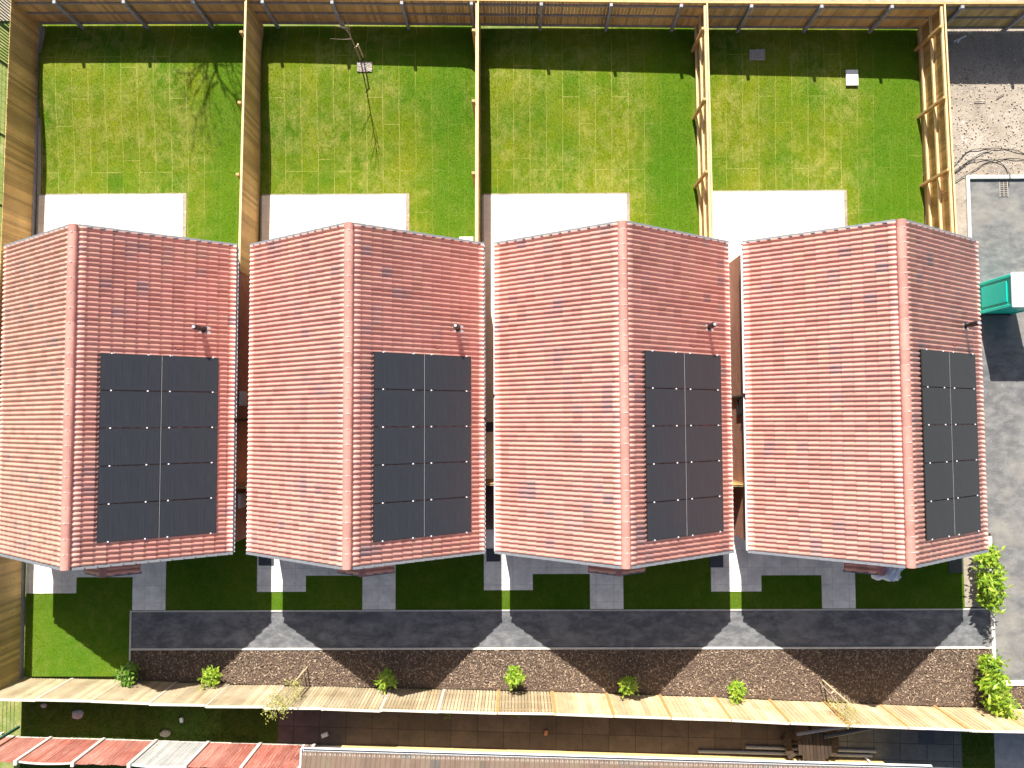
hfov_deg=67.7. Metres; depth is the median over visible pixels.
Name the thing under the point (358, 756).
bungalow
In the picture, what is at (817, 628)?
footpath
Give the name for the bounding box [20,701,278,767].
yard lawn
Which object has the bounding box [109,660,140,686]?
shrub
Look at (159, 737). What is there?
grass
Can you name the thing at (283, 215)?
patio
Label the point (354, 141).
lawn
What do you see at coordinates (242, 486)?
side gate
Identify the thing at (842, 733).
plastic pipe
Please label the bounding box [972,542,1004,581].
laurel shrub
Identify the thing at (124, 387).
bungalow
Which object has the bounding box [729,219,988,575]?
bungalow
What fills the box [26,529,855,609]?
path
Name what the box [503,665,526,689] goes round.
shrub
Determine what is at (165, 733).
stone
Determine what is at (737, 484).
side gate
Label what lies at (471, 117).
grass
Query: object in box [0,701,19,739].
steel fence
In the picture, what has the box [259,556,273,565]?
access cover
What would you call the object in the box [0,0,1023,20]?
track
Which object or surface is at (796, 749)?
plastic pipe
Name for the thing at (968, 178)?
kerb
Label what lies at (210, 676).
shrub
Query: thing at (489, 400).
side path
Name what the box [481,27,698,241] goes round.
lawn
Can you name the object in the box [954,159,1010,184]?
cable
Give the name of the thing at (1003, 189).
gully grate
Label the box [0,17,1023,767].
ground
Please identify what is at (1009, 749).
yard path
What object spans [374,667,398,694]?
shrub
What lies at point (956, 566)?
access cover
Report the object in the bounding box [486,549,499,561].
access cover
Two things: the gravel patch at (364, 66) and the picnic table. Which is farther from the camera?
the gravel patch at (364, 66)
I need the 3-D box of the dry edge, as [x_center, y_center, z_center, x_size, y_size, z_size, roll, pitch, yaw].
[-2.582,-5.715,28.010,29.670,0.030,2.720,0,87,0]
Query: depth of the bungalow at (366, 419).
23.77 m
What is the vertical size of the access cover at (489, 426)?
0.015 m
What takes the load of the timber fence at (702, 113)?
on the ground at (14, 721)
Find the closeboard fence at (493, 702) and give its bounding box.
[0,677,1023,732]
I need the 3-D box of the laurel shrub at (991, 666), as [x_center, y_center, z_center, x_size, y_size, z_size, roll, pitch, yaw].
[16.621,9.820,26.477,1.094,1.358,1.251,0,87,0]
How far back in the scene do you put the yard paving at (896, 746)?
26.56 m
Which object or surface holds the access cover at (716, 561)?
on the path at (742, 569)
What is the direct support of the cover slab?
on the lawn at (747, 174)
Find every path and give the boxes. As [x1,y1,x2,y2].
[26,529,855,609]
[485,275,493,478]
[485,479,493,528]
[994,733,1023,767]
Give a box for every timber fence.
[0,0,42,688]
[10,0,1023,33]
[236,0,263,276]
[472,1,480,241]
[691,3,713,237]
[914,4,956,233]
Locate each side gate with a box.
[236,483,247,488]
[485,479,493,484]
[733,480,744,486]
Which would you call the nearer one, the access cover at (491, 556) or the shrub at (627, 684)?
the shrub at (627, 684)
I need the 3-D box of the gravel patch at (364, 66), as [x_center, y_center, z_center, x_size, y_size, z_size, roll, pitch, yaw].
[-5.393,-11.602,27.997,0.581,0.157,0.404,0,87,0]
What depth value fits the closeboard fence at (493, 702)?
26.00 m
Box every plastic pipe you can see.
[698,750,871,757]
[745,745,876,752]
[796,726,848,735]
[823,727,878,738]
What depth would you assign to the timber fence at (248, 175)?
27.08 m
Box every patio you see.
[38,194,182,236]
[262,195,405,240]
[484,194,626,274]
[713,191,844,262]
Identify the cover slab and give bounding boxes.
[845,70,857,85]
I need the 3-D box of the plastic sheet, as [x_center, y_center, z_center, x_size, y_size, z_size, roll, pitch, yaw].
[11.978,6.026,24.221,1.037,0.476,0.494,0,87,0]
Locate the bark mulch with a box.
[131,649,1023,708]
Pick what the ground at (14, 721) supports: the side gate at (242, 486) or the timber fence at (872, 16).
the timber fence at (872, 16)
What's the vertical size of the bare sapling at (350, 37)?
3.401 m
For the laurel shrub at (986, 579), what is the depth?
26.18 m
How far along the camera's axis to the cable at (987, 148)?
27.96 m
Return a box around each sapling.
[259,667,307,724]
[330,11,363,60]
[819,679,859,727]
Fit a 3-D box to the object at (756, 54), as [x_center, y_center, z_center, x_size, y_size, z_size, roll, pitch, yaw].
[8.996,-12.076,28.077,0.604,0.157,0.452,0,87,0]
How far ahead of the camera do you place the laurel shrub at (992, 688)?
26.00 m
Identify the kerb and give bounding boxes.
[129,608,991,661]
[965,175,1023,685]
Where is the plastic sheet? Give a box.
[871,567,904,581]
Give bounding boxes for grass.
[22,732,257,744]
[37,27,920,242]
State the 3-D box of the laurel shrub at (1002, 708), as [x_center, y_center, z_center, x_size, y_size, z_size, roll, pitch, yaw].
[16.762,11.007,26.334,1.104,1.528,1.074,0,87,0]
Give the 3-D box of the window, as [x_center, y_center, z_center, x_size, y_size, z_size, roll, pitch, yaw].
[7.831,0.768,26.067,0.048,1.000,0.620,0,87,0]
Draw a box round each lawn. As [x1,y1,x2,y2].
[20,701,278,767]
[24,538,964,676]
[35,24,258,245]
[259,25,474,240]
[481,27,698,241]
[709,29,923,225]
[961,732,994,767]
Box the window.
[736,397,743,415]
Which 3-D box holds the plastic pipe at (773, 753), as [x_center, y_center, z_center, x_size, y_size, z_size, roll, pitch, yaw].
[9.475,12.827,26.517,6.002,0.110,0.110,1,87,0]
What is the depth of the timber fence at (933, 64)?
26.99 m
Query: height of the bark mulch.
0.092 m
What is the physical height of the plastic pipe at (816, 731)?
0.389 m
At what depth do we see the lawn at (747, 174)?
28.02 m
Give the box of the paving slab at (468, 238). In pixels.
[459,237,472,240]
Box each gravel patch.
[357,62,372,71]
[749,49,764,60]
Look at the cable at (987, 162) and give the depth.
27.92 m
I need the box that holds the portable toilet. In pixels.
[978,272,1023,314]
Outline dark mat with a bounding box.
[918,730,934,744]
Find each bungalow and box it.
[0,223,249,577]
[246,222,485,576]
[299,744,931,767]
[493,220,733,575]
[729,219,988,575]
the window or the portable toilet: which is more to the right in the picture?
the portable toilet
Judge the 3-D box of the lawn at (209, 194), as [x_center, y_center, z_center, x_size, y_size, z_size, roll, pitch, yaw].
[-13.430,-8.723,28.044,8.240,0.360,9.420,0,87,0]
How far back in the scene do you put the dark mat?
26.55 m
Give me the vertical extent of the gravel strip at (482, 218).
0.030 m
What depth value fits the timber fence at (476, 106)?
26.54 m
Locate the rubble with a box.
[940,34,1023,173]
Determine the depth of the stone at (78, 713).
26.74 m
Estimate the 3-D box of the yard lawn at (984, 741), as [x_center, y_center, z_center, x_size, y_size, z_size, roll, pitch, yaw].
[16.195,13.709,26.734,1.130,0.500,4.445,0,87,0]
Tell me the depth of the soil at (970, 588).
27.26 m
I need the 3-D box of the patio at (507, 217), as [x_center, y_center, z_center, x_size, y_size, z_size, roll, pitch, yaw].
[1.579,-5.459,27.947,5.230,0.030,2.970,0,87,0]
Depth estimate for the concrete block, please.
26.62 m
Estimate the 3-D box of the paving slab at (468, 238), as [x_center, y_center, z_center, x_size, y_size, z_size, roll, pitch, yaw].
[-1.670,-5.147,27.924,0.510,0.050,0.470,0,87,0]
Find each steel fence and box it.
[0,0,21,242]
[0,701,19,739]
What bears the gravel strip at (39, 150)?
on the lawn at (209, 194)
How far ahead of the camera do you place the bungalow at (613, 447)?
23.72 m
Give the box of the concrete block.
[321,732,327,737]
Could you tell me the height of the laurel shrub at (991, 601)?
1.560 m
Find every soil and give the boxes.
[922,29,1023,236]
[963,540,988,606]
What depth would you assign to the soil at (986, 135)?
28.09 m
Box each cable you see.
[954,148,1023,165]
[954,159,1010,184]
[955,158,1023,181]
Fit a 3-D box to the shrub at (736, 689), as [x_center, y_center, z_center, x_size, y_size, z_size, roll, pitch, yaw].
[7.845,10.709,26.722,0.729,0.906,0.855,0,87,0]
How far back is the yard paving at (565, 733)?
26.67 m
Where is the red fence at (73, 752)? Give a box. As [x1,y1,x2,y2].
[0,732,315,767]
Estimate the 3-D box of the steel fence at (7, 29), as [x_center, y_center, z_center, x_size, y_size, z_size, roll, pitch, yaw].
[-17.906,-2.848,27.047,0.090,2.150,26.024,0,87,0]
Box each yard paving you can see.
[278,693,838,758]
[839,727,961,767]
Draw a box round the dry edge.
[41,190,847,236]
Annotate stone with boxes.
[72,709,83,718]
[160,729,170,736]
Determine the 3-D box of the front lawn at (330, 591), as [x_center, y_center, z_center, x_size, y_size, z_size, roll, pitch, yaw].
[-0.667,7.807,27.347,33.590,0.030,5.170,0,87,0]
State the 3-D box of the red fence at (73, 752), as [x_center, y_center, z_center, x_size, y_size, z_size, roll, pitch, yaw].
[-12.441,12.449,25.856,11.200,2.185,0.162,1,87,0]
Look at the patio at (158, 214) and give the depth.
28.09 m
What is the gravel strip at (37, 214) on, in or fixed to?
on the lawn at (209, 194)
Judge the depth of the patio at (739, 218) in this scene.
27.91 m
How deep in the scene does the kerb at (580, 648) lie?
27.25 m
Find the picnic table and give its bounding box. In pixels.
[780,725,838,761]
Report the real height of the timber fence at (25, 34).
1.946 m
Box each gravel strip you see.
[36,195,38,234]
[37,27,44,194]
[260,196,261,240]
[482,195,483,241]
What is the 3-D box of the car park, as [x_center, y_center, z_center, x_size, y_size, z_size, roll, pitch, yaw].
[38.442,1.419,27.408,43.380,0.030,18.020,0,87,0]
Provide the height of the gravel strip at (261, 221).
0.030 m
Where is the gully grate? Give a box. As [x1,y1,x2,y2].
[999,182,1008,196]
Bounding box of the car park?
[970,179,1023,679]
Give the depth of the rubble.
28.07 m
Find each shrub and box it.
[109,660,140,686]
[197,665,222,690]
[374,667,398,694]
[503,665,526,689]
[617,675,638,698]
[727,679,747,705]
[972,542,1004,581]
[974,568,1013,595]
[974,584,1008,615]
[974,673,1012,706]
[976,649,1011,685]
[979,692,1021,720]
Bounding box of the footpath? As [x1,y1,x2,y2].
[131,610,990,647]
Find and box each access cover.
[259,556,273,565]
[486,422,493,431]
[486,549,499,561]
[710,555,722,566]
[948,558,962,572]
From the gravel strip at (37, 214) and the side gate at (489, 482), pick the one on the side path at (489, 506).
the side gate at (489, 482)

